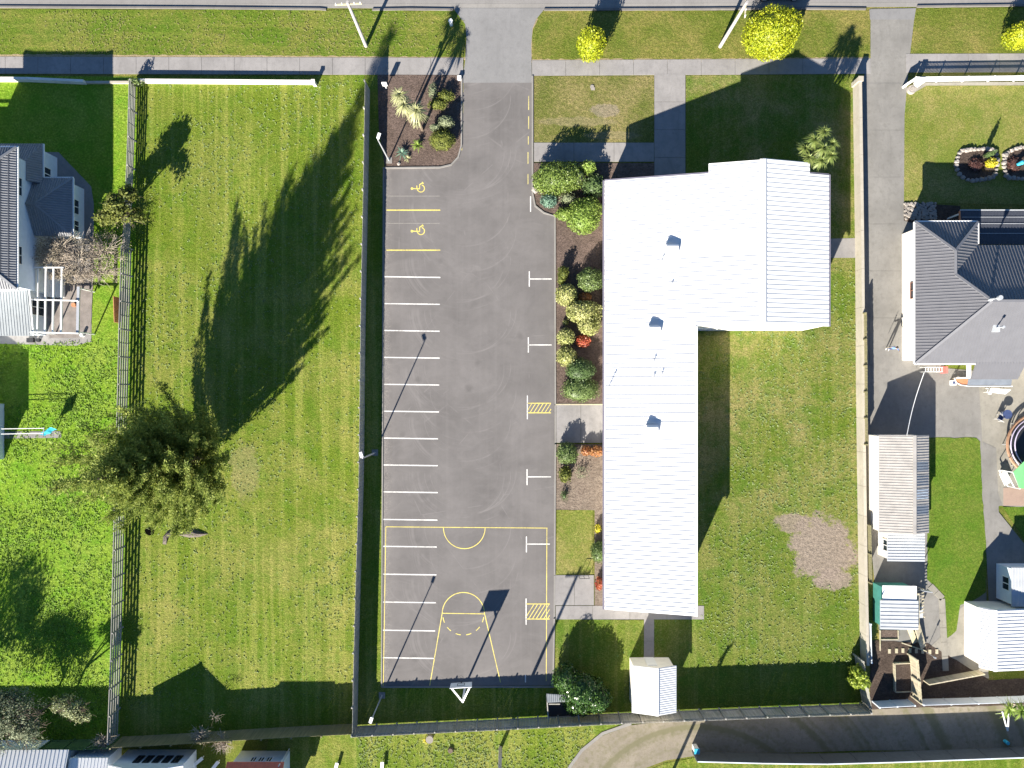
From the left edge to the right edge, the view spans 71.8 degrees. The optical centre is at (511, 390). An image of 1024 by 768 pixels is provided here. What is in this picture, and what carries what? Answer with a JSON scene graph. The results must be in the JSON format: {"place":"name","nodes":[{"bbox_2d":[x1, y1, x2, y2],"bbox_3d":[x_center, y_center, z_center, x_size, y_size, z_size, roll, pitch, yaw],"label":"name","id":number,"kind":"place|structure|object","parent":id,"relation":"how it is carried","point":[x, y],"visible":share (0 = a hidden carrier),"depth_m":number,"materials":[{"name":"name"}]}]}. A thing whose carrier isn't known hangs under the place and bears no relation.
{"place":"outdoors","nodes":[
{"label":"outdoors","id":0,"kind":"place"},
{"bbox_2d":[0,143,83,335],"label":"house","id":1,"kind":"structure","parent":0,"point":[38,196],"depth_m":61.99,"materials":[{"name":"grey metal"}]},
{"bbox_2d":[0,152,93,345],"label":"house path","id":2,"kind":"structure","parent":0,"point":[65,168],"depth_m":64.96,"materials":[{"name":"concrete"}]},
{"bbox_2d":[30,267,94,334],"bbox_3d":[-40.399,-7.942,63.705,4.332,2.590,5.922,0,90,0],"label":"pergola","id":3,"kind":"object","parent":2,"relation":"on","point":[45,300],"visible":1,"depth_m":62.53,"materials":[{"name":"white paint"}]},
{"bbox_2d":[48,281,92,337],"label":"patio deck","id":4,"kind":"structure","parent":2,"relation":"on","point":[69,318],"depth_m":64.94,"materials":[{"name":"beige wood"}]},
{"bbox_2d":[0,76,136,742],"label":"front lawn","id":5,"kind":"structure","parent":0,"point":[81,129],"depth_m":64.98,"materials":[{"name":"green plant"}]},
{"bbox_2d":[0,684,50,755],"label":"grey tree","id":6,"kind":"object","parent":5,"relation":"on","point":[19,731],"visible":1,"depth_m":61.69,"materials":[{"name":"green plant"}]},
{"bbox_2d":[0,77,86,84],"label":"block wall","id":7,"kind":"structure","parent":5,"relation":"on","point":[43,80],"depth_m":64.43,"materials":[{"name":"white concrete"}]},
{"bbox_2d":[48,691,96,723],"bbox_3d":[-38.611,27.842,62.803,4.209,4.412,2.826,0,90,0],"label":"grey tree","id":8,"kind":"object","parent":5,"relation":"on","point":[61,706],"visible":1,"depth_m":61.61,"materials":[{"name":"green plant"}]},
{"bbox_2d":[39,737,119,749],"bbox_3d":[-39.111,31.984,63.980,6.283,2.040,0.179,-2,90,0],"label":"paling fence","id":9,"kind":"object","parent":5,"relation":"on","point":[77,744],"visible":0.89,"depth_m":63.91,"materials":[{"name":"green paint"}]},
{"bbox_2d":[32,227,130,286],"bbox_3d":[-38.575,-11.831,63.195,9.359,3.638,5.758,0,90,0],"label":"brown tree","id":10,"kind":"object","parent":5,"relation":"on","point":[79,274],"visible":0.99,"depth_m":62.67,"materials":[{"name":"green plant"}]},
{"bbox_2d":[107,245,133,744],"bbox_3d":[-35.447,9.352,64.080,0.247,1.840,44.696,2,90,0],"label":"rail fence","id":11,"kind":"object","parent":5,"relation":"on","point":[117,563],"visible":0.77,"depth_m":63.94,"materials":[{"name":"grey wood"}]},
{"bbox_2d":[91,183,151,233],"bbox_3d":[-34.554,-15.604,62.561,5.215,4.898,3.880,-22,90,0],"label":"olive tree","id":12,"kind":"object","parent":5,"relation":"on","point":[113,211],"visible":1,"depth_m":61.42,"materials":[{"name":"green plant"}]},
{"bbox_2d":[108,749,195,767],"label":"house","id":13,"kind":"structure","parent":0,"point":[157,758],"depth_m":63.40,"materials":[{"name":"white metal"}]},
{"bbox_2d":[0,57,462,74],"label":"footpath","id":14,"kind":"structure","parent":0,"point":[236,65],"depth_m":64.95,"materials":[{"name":"concrete"}]},
{"bbox_2d":[0,9,466,57],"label":"verge lawn","id":15,"kind":"structure","parent":0,"point":[27,31],"depth_m":64.97,"materials":[{"name":"green plant"}]},
{"bbox_2d":[0,54,464,59],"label":"dead grass edge","id":16,"kind":"object","parent":15,"relation":"on","point":[75,55],"visible":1,"depth_m":64.97,"materials":[{"name":"plant"}]},
{"bbox_2d":[119,75,364,737],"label":"vacant lawn","id":17,"kind":"structure","parent":0,"point":[159,246],"depth_m":64.98,"materials":[{"name":"green plant"}]},
{"bbox_2d":[122,79,136,253],"bbox_3d":[-34.712,-20.291,64.340,0.251,1.320,15.587,2,90,0],"label":"rail fence","id":18,"kind":"object","parent":17,"relation":"on","point":[132,112],"visible":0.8,"depth_m":64.22,"materials":[{"name":"grey wood"}]},
{"bbox_2d":[42,381,231,540],"bbox_3d":[-28.686,6.175,54.255,12.068,21.512,12.259,-39,90,0],"label":"conifer","id":19,"kind":"object","parent":17,"relation":"on","point":[139,465],"visible":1,"depth_m":54.96,"materials":[{"name":"green plant"}]},
{"bbox_2d":[138,79,316,86],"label":"block wall","id":20,"kind":"structure","parent":17,"relation":"on","point":[232,81],"depth_m":64.46,"materials":[{"name":"white concrete"}]},
{"bbox_2d":[109,724,351,749],"bbox_3d":[-25.019,31.261,63.930,21.620,2.140,0.200,-3,90,0],"label":"paling fence","id":21,"kind":"object","parent":17,"relation":"on","point":[236,735],"visible":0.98,"depth_m":63.86,"materials":[{"name":"wood"}]},
{"bbox_2d":[377,75,460,166],"bbox_3d":[-8.529,-24.735,64.940,7.647,0.001,8.529,0,90,0],"label":"garden bed","id":22,"kind":"object","parent":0,"point":[396,131],"visible":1,"depth_m":64.94,"materials":[{"name":"brown soil"}]},
{"bbox_2d":[390,87,414,122],"bbox_3d":[-9.358,-24.630,62.242,2.442,5.436,2.634,0,90,0],"label":"cabbage tree","id":23,"kind":"object","parent":22,"relation":"on","point":[404,105],"visible":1,"depth_m":60.05,"materials":[{"name":"green plant"}]},
{"bbox_2d":[428,129,456,151],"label":"shrub","id":24,"kind":"object","parent":22,"relation":"on","point":[442,140],"visible":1,"depth_m":63.99,"materials":[{"name":"green plant"}]},
{"bbox_2d":[267,724,622,767],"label":"bottom lawn","id":25,"kind":"structure","parent":0,"point":[343,751],"depth_m":64.98,"materials":[{"name":"green plant"}]},
{"bbox_2d":[226,748,289,767],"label":"house","id":26,"kind":"structure","parent":25,"relation":"on","point":[262,759],"depth_m":63.45,"materials":[{"name":"white paint"}]},
{"bbox_2d":[357,75,553,728],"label":"grass strip","id":27,"kind":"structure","parent":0,"point":[411,705],"depth_m":64.98,"materials":[{"name":"green plant"}]},
{"bbox_2d":[351,79,369,735],"bbox_3d":[-13.628,1.537,63.905,0.296,2.190,58.376,1,90,0],"label":"paling fence","id":28,"kind":"object","parent":27,"relation":"on","point":[359,516],"visible":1,"depth_m":63.81,"materials":[{"name":"grey wood"}]},
{"bbox_2d":[381,167,383,686],"bbox_3d":[-11.882,3.382,64.950,0.120,0.100,47.706,0,90,0],"label":"car park kerb","id":29,"kind":"object","parent":27,"relation":"on","point":[382,435],"visible":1,"depth_m":64.90,"materials":[{"name":"concrete"}]},
{"bbox_2d":[382,83,553,685],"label":"car park","id":30,"kind":"structure","parent":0,"point":[468,486],"depth_m":64.97,"materials":[{"name":"grey asphalt"}]},
{"bbox_2d":[532,76,555,404],"bbox_3d":[3.259,-13.830,64.935,1.960,0.130,30.242,-6,90,0],"label":"car park kerb","id":31,"kind":"object","parent":30,"relation":"on","point":[538,208],"visible":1,"depth_m":64.87,"materials":[{"name":"concrete"}]},
{"bbox_2d":[453,8,543,82],"bbox_3d":[-1.177,-31.691,64.964,8.471,0.001,6.853,0,90,0],"label":"entrance apron","id":32,"kind":"object","parent":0,"point":[498,45],"visible":1,"depth_m":64.96,"materials":[{"name":"concrete"}]},
{"bbox_2d":[0,7,1023,767],"bbox_3d":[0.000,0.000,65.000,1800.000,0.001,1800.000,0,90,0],"label":"ground","id":33,"kind":"structure","parent":0,"point":[210,753],"depth_m":65.00,"materials":[{"name":"grey concrete"}]},
{"bbox_2d":[0,740,80,767],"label":"house","id":34,"kind":"structure","parent":33,"relation":"on","point":[17,756],"depth_m":62.33,"materials":[{"name":"silver metal"}]},
{"bbox_2d":[68,747,121,767],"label":"garden shed","id":35,"kind":"structure","parent":33,"relation":"on","point":[93,758],"depth_m":62.89,"materials":[{"name":"silver metal"}]},
{"bbox_2d":[0,6,325,10],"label":"road kerb","id":36,"kind":"structure","parent":33,"relation":"on","point":[164,7],"depth_m":64.85,"materials":[{"name":"concrete"}]},
{"bbox_2d":[556,444,604,605],"bbox_3d":[6.265,12.353,64.940,4.529,0.001,14.824,0,90,0],"label":"garden bed","id":37,"kind":"object","parent":33,"relation":"on","point":[586,493],"visible":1,"depth_m":64.94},
{"bbox_2d":[556,441,578,463],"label":"shrub","id":38,"kind":"object","parent":37,"relation":"on","point":[567,452],"visible":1,"depth_m":63.83,"materials":[{"name":"green plant"}]},
{"bbox_2d":[534,163,653,403],"bbox_3d":[7.529,-9.794,64.940,11.059,0.001,22.176,0,90,0],"label":"garden bed","id":39,"kind":"object","parent":33,"relation":"on","point":[576,253],"visible":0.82,"depth_m":64.94,"materials":[{"name":"brown soil"}]},
{"bbox_2d":[531,160,585,196],"bbox_3d":[4.146,-19.198,63.633,4.930,2.746,3.306,0,90,0],"label":"shrub","id":40,"kind":"object","parent":39,"relation":"on","point":[560,176],"visible":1,"depth_m":63.08,"materials":[{"name":"green plant"}]},
{"bbox_2d":[555,283,577,306],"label":"shrub","id":41,"kind":"object","parent":39,"relation":"on","point":[566,294],"visible":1,"depth_m":63.85,"materials":[{"name":"green plant"}]},
{"bbox_2d":[554,196,602,235],"bbox_3d":[6.286,-15.711,63.988,4.380,2.041,3.352,-23,90,0],"label":"shrub","id":42,"kind":"object","parent":39,"relation":"on","point":[582,216],"visible":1,"depth_m":63.61,"materials":[{"name":"green plant"}]},
{"bbox_2d":[560,379,600,402],"bbox_3d":[6.208,-0.056,64.308,3.824,1.408,2.381,0,90,0],"label":"shrub","id":43,"kind":"object","parent":39,"relation":"on","point":[581,390],"visible":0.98,"depth_m":63.97,"materials":[{"name":"green plant"}]},
{"bbox_2d":[565,356,596,381],"bbox_3d":[6.228,-1.842,64.142,2.909,1.735,2.476,0,90,0],"label":"shrub","id":44,"kind":"object","parent":39,"relation":"on","point":[582,369],"visible":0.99,"depth_m":63.72,"materials":[{"name":"green plant"}]},
{"bbox_2d":[565,300,602,336],"bbox_3d":[6.533,-6.554,64.046,3.464,1.926,3.384,0,90,0],"label":"shrub","id":45,"kind":"object","parent":39,"relation":"on","point":[584,314],"visible":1,"depth_m":63.64,"materials":[{"name":"green plant"}]},
{"bbox_2d":[576,267,602,291],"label":"shrub","id":46,"kind":"object","parent":39,"relation":"on","point":[589,279],"visible":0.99,"depth_m":63.58,"materials":[{"name":"green plant"}]},
{"bbox_2d":[582,172,604,199],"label":"shrub","id":47,"kind":"object","parent":39,"relation":"on","point":[593,186],"visible":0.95,"depth_m":63.91,"materials":[{"name":"green plant"}]},
{"bbox_2d":[544,7,865,10],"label":"road kerb","id":48,"kind":"structure","parent":33,"relation":"on","point":[654,9],"depth_m":64.85,"materials":[{"name":"concrete"}]},
{"bbox_2d":[603,158,830,616],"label":"church building","id":49,"kind":"structure","parent":33,"relation":"on","point":[735,246],"depth_m":60.24,"materials":[{"name":"white paint"}]},
{"bbox_2d":[571,705,1023,767],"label":"gravel drive","id":50,"kind":"structure","parent":33,"relation":"on","point":[902,729],"depth_m":64.97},
{"bbox_2d":[692,747,1023,764],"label":"board fence","id":51,"kind":"object","parent":50,"relation":"on","point":[872,757],"visible":1,"depth_m":64.00,"materials":[{"name":"paint"}]},
{"bbox_2d":[831,238,854,257],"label":"church side slab","id":52,"kind":"structure","parent":33,"relation":"on","point":[842,247],"depth_m":64.96,"materials":[{"name":"concrete"}]},
{"bbox_2d":[873,582,918,629],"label":"patched shed","id":53,"kind":"structure","parent":33,"relation":"on","point":[895,605],"depth_m":62.99,"materials":[{"name":"white paint"}]},
{"bbox_2d":[878,531,924,561],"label":"garden shed","id":54,"kind":"structure","parent":33,"relation":"on","point":[902,547],"depth_m":62.76,"materials":[{"name":"metal"}]},
{"bbox_2d":[931,606,988,678],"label":"gravel yard","id":55,"kind":"structure","parent":33,"relation":"on","point":[955,642],"depth_m":64.95,"materials":[{"name":"beige gravel"}]},
{"bbox_2d":[923,670,984,684],"bbox_3d":[40.294,26.177,64.500,5.146,1.000,0.100,-11,90,0],"label":"fence","id":56,"kind":"object","parent":55,"relation":"on","point":[953,677],"visible":1,"depth_m":64.37,"materials":[{"name":"brown wood"}]},
{"bbox_2d":[902,209,1023,386],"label":"house","id":57,"kind":"structure","parent":33,"relation":"on","point":[963,290],"depth_m":61.20,"materials":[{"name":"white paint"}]},
{"bbox_2d":[913,75,1023,81],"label":"picket fence","id":58,"kind":"object","parent":33,"relation":"on","point":[977,78],"visible":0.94,"depth_m":64.35,"materials":[{"name":"white paint"}]},
{"bbox_2d":[922,695,1023,705],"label":"boundary fence","id":59,"kind":"object","parent":33,"relation":"on","point":[969,700],"visible":0.9,"depth_m":64.29,"materials":[{"name":"grey metal"}]},
{"bbox_2d":[964,601,1023,671],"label":"shed","id":60,"kind":"structure","parent":33,"relation":"on","point":[993,636],"depth_m":61.96,"materials":[{"name":"white metal"}]},
{"bbox_2d":[996,563,1023,606],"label":"lean to","id":61,"kind":"object","parent":33,"relation":"on","point":[1009,583],"visible":1,"depth_m":63.22,"materials":[{"name":"metal"}]},
{"bbox_2d":[0,0,1023,3],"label":"road","id":62,"kind":"structure","parent":0,"point":[441,1],"depth_m":64.98,"materials":[{"name":"grey asphalt"}]},
{"bbox_2d":[0,1,1023,7],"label":"kerb channel","id":63,"kind":"object","parent":62,"relation":"on","point":[701,5],"visible":0.88,"depth_m":64.98,"materials":[{"name":"concrete"}]},
{"bbox_2d":[555,510,592,574],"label":"lawn","id":64,"kind":"structure","parent":0,"point":[574,536],"depth_m":64.96,"materials":[{"name":"green plant"}]},
{"bbox_2d":[555,575,593,604],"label":"cross path","id":65,"kind":"structure","parent":0,"point":[564,590],"depth_m":64.95,"materials":[{"name":"concrete"}]},
{"bbox_2d":[556,405,602,442],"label":"cross path","id":66,"kind":"structure","parent":0,"point":[579,423],"depth_m":64.95,"materials":[{"name":"concrete"}]},
{"bbox_2d":[534,76,653,142],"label":"church front lawn","id":67,"kind":"structure","parent":0,"point":[608,109],"depth_m":64.97,"materials":[{"name":"green plant"}]},
{"bbox_2d":[534,143,653,161],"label":"cross path","id":68,"kind":"structure","parent":0,"point":[602,152],"depth_m":64.95,"materials":[{"name":"concrete"}]},
{"bbox_2d":[554,619,643,719],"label":"back lawn","id":69,"kind":"structure","parent":0,"point":[605,650],"depth_m":64.96,"materials":[{"name":"green plant"}]},
{"bbox_2d":[546,694,579,723],"bbox_3d":[4.591,28.609,64.178,2.975,1.644,2.740,0,90,0],"label":"bin shelter","id":70,"kind":"object","parent":69,"relation":"on","point":[554,706],"visible":0.74,"depth_m":64.88,"materials":[{"name":"grey metal"}]},
{"bbox_2d":[551,661,612,716],"bbox_3d":[6.292,26.804,63.562,4.677,2.888,5.669,-25,90,0],"label":"glossy bush","id":71,"kind":"object","parent":69,"relation":"on","point":[587,693],"visible":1,"depth_m":62.94,"materials":[{"name":"green plant"}]},
{"bbox_2d":[556,606,703,618],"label":"cross path","id":72,"kind":"structure","parent":0,"point":[580,612],"depth_m":64.95,"materials":[{"name":"concrete"}]},
{"bbox_2d":[644,619,653,654],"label":"cross path","id":73,"kind":"structure","parent":0,"point":[648,636],"depth_m":64.95,"materials":[{"name":"concrete"}]},
{"bbox_2d":[654,74,684,175],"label":"entry path","id":74,"kind":"structure","parent":0,"point":[669,124],"depth_m":64.94,"materials":[{"name":"concrete"}]},
{"bbox_2d":[532,10,870,59],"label":"verge lawn","id":75,"kind":"structure","parent":0,"point":[694,34],"depth_m":64.97,"materials":[{"name":"green plant"}]},
{"bbox_2d":[576,25,606,63],"bbox_3d":[7.097,-30.996,63.257,2.744,3.495,3.115,0,90,0],"label":"golden bush","id":76,"kind":"object","parent":75,"relation":"on","point":[592,44],"visible":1,"depth_m":62.58,"materials":[{"name":"yellow plant"}]},
{"bbox_2d":[741,3,803,62],"bbox_3d":[23.200,-31.734,62.699,5.365,4.609,4.644,0,90,0],"label":"golden bush","id":77,"kind":"object","parent":75,"relation":"on","point":[773,35],"visible":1,"depth_m":61.80,"materials":[{"name":"yellow plant"}]},
{"bbox_2d":[532,58,870,75],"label":"footpath","id":78,"kind":"structure","parent":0,"point":[704,67],"depth_m":64.95,"materials":[{"name":"concrete"}]},
{"bbox_2d":[654,74,865,710],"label":"church side lawn","id":79,"kind":"structure","parent":0,"point":[732,118],"depth_m":64.97,"materials":[{"name":"green plant"}]},
{"bbox_2d":[351,702,872,737],"bbox_3d":[8.835,29.676,63.880,46.375,2.240,0.274,-3,90,0],"label":"paling fence","id":80,"kind":"object","parent":79,"relation":"on","point":[839,709],"visible":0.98,"depth_m":63.78,"materials":[{"name":"grey wood"}]},
{"bbox_2d":[630,655,675,715],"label":"garden shed","id":81,"kind":"structure","parent":79,"relation":"on","point":[652,685],"depth_m":62.34,"materials":[{"name":"white paint"}]},
{"bbox_2d":[793,124,840,170],"bbox_3d":[25.725,-20.164,61.629,3.656,6.661,3.692,-32,90,0],"label":"cabbage tree","id":82,"kind":"object","parent":79,"relation":"on","point":[826,151],"visible":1,"depth_m":59.19,"materials":[{"name":"green plant"}]},
{"bbox_2d":[845,662,870,689],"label":"bush","id":83,"kind":"object","parent":79,"relation":"on","point":[856,677],"visible":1,"depth_m":63.34,"materials":[{"name":"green plant"}]},
{"bbox_2d":[851,76,869,665],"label":"boundary wall","id":84,"kind":"structure","parent":79,"relation":"on","point":[856,84],"depth_m":64.12,"materials":[{"name":"beige concrete"}]},
{"bbox_2d":[863,312,867,445],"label":"slat fence","id":85,"kind":"object","parent":79,"relation":"on","point":[865,365],"visible":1,"depth_m":63.48,"materials":[{"name":"wood"}]},
{"bbox_2d":[655,758,1023,767],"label":"bottom yard lawn","id":86,"kind":"structure","parent":0,"point":[993,763],"depth_m":64.98,"materials":[{"name":"green plant"}]},
{"bbox_2d":[869,8,915,19],"bbox_3d":[34.971,-34.588,64.960,4.294,0.001,1.059,0,90,0],"label":"crossing apron","id":87,"kind":"object","parent":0,"point":[895,14],"visible":1,"depth_m":64.96,"materials":[{"name":"concrete"}]},
{"bbox_2d":[866,435,928,534],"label":"garage","id":88,"kind":"structure","parent":0,"point":[897,479],"depth_m":62.17,"materials":[{"name":"metal"}]},
{"bbox_2d":[862,8,1013,644],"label":"driveway","id":89,"kind":"structure","parent":0,"point":[942,407],"depth_m":64.97,"materials":[{"name":"concrete"}]},
{"bbox_2d":[870,83,900,364],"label":"driveway joints","id":90,"kind":"object","parent":89,"relation":"on","point":[885,215],"visible":1,"depth_m":64.96,"materials":[{"name":"concrete"}]},
{"bbox_2d":[904,202,959,222],"bbox_3d":[38.588,-16.294,64.950,5.176,0.001,2.000,0,90,0],"label":"garden bed","id":91,"kind":"object","parent":89,"relation":"on","point":[944,212],"visible":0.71,"depth_m":64.95,"materials":[{"name":"soil"}]},
{"bbox_2d":[903,202,936,220],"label":"loose stones","id":92,"kind":"object","parent":91,"relation":"on","point":[913,215],"visible":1,"depth_m":64.87,"materials":[{"name":"grey stone"}]},
{"bbox_2d":[939,599,948,670],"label":"paved path","id":93,"kind":"structure","parent":89,"relation":"on","point":[943,633],"depth_m":64.92,"materials":[{"name":"concrete"}]},
{"bbox_2d":[870,640,1023,709],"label":"garden soil","id":94,"kind":"structure","parent":0,"point":[881,676],"depth_m":64.95,"materials":[{"name":"brown soil"}]},
{"bbox_2d":[893,662,911,692],"bbox_3d":[35.765,26.265,64.800,1.609,0.400,2.727,0,90,0],"label":"planter box","id":95,"kind":"object","parent":94,"relation":"on","point":[902,677],"visible":1,"depth_m":64.68,"materials":[{"name":"soil"}]},
{"bbox_2d":[907,653,922,704],"bbox_3d":[36.514,26.120,64.130,0.176,1.740,4.041,-5,90,0],"label":"slat fence","id":96,"kind":"object","parent":94,"relation":"on","point":[916,695],"visible":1,"depth_m":64.00,"materials":[{"name":"brown wood"}]},
{"bbox_2d":[927,437,986,637],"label":"yard lawn","id":97,"kind":"structure","parent":0,"point":[956,558],"depth_m":64.95,"materials":[{"name":"green plant"}]},
{"bbox_2d":[904,85,1023,204],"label":"neighbour lawn","id":98,"kind":"structure","parent":0,"point":[944,125],"depth_m":64.98,"materials":[{"name":"green plant"}]},
{"bbox_2d":[957,150,996,178],"bbox_3d":[42.647,-20.706,64.940,3.765,0.001,2.941,0,90,0],"label":"garden bed","id":99,"kind":"object","parent":98,"relation":"on","point":[964,159],"visible":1,"depth_m":64.94,"materials":[{"name":"soil"}]},
{"bbox_2d":[906,53,1023,72],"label":"footpath","id":100,"kind":"structure","parent":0,"point":[936,63],"depth_m":64.95,"materials":[{"name":"concrete"}]},
{"bbox_2d":[910,7,1023,53],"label":"verge lawn","id":101,"kind":"structure","parent":0,"point":[954,30],"depth_m":64.97,"materials":[{"name":"green plant"}]},
{"bbox_2d":[1001,21,1023,50],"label":"golden bush","id":102,"kind":"object","parent":101,"relation":"on","point":[1014,37],"visible":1,"depth_m":63.26,"materials":[{"name":"yellow plant"}]},
{"bbox_2d":[915,82,1023,91],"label":"fence","id":103,"kind":"object","parent":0,"point":[962,83],"visible":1,"depth_m":64.95,"materials":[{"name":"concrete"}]},
{"bbox_2d":[979,369,1023,506],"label":"patio","id":104,"kind":"structure","parent":0,"point":[995,430],"depth_m":64.95,"materials":[{"name":"concrete"}]},
{"bbox_2d":[999,462,1023,488],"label":"garden canopy","id":105,"kind":"object","parent":104,"relation":"on","point":[1018,473],"visible":1,"depth_m":63.14,"materials":[{"name":"green fabric"}]},
{"bbox_2d":[1002,417,1023,467],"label":"trampoline","id":106,"kind":"object","parent":104,"relation":"on","point":[1017,444],"visible":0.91,"depth_m":64.36,"materials":[{"name":"black plastic"}]},
{"bbox_2d":[983,442,1023,600],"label":"side path","id":107,"kind":"structure","parent":0,"point":[1004,543],"depth_m":64.94,"materials":[{"name":"concrete"}]},
{"bbox_2d":[1003,487,1023,505],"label":"pink patio","id":108,"kind":"structure","parent":0,"point":[1013,496],"depth_m":64.94,"materials":[{"name":"pink concrete"}]},
{"bbox_2d":[1003,507,1023,537],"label":"yard lawn","id":109,"kind":"structure","parent":0,"point":[1016,515],"depth_m":64.95,"materials":[{"name":"green plant"}]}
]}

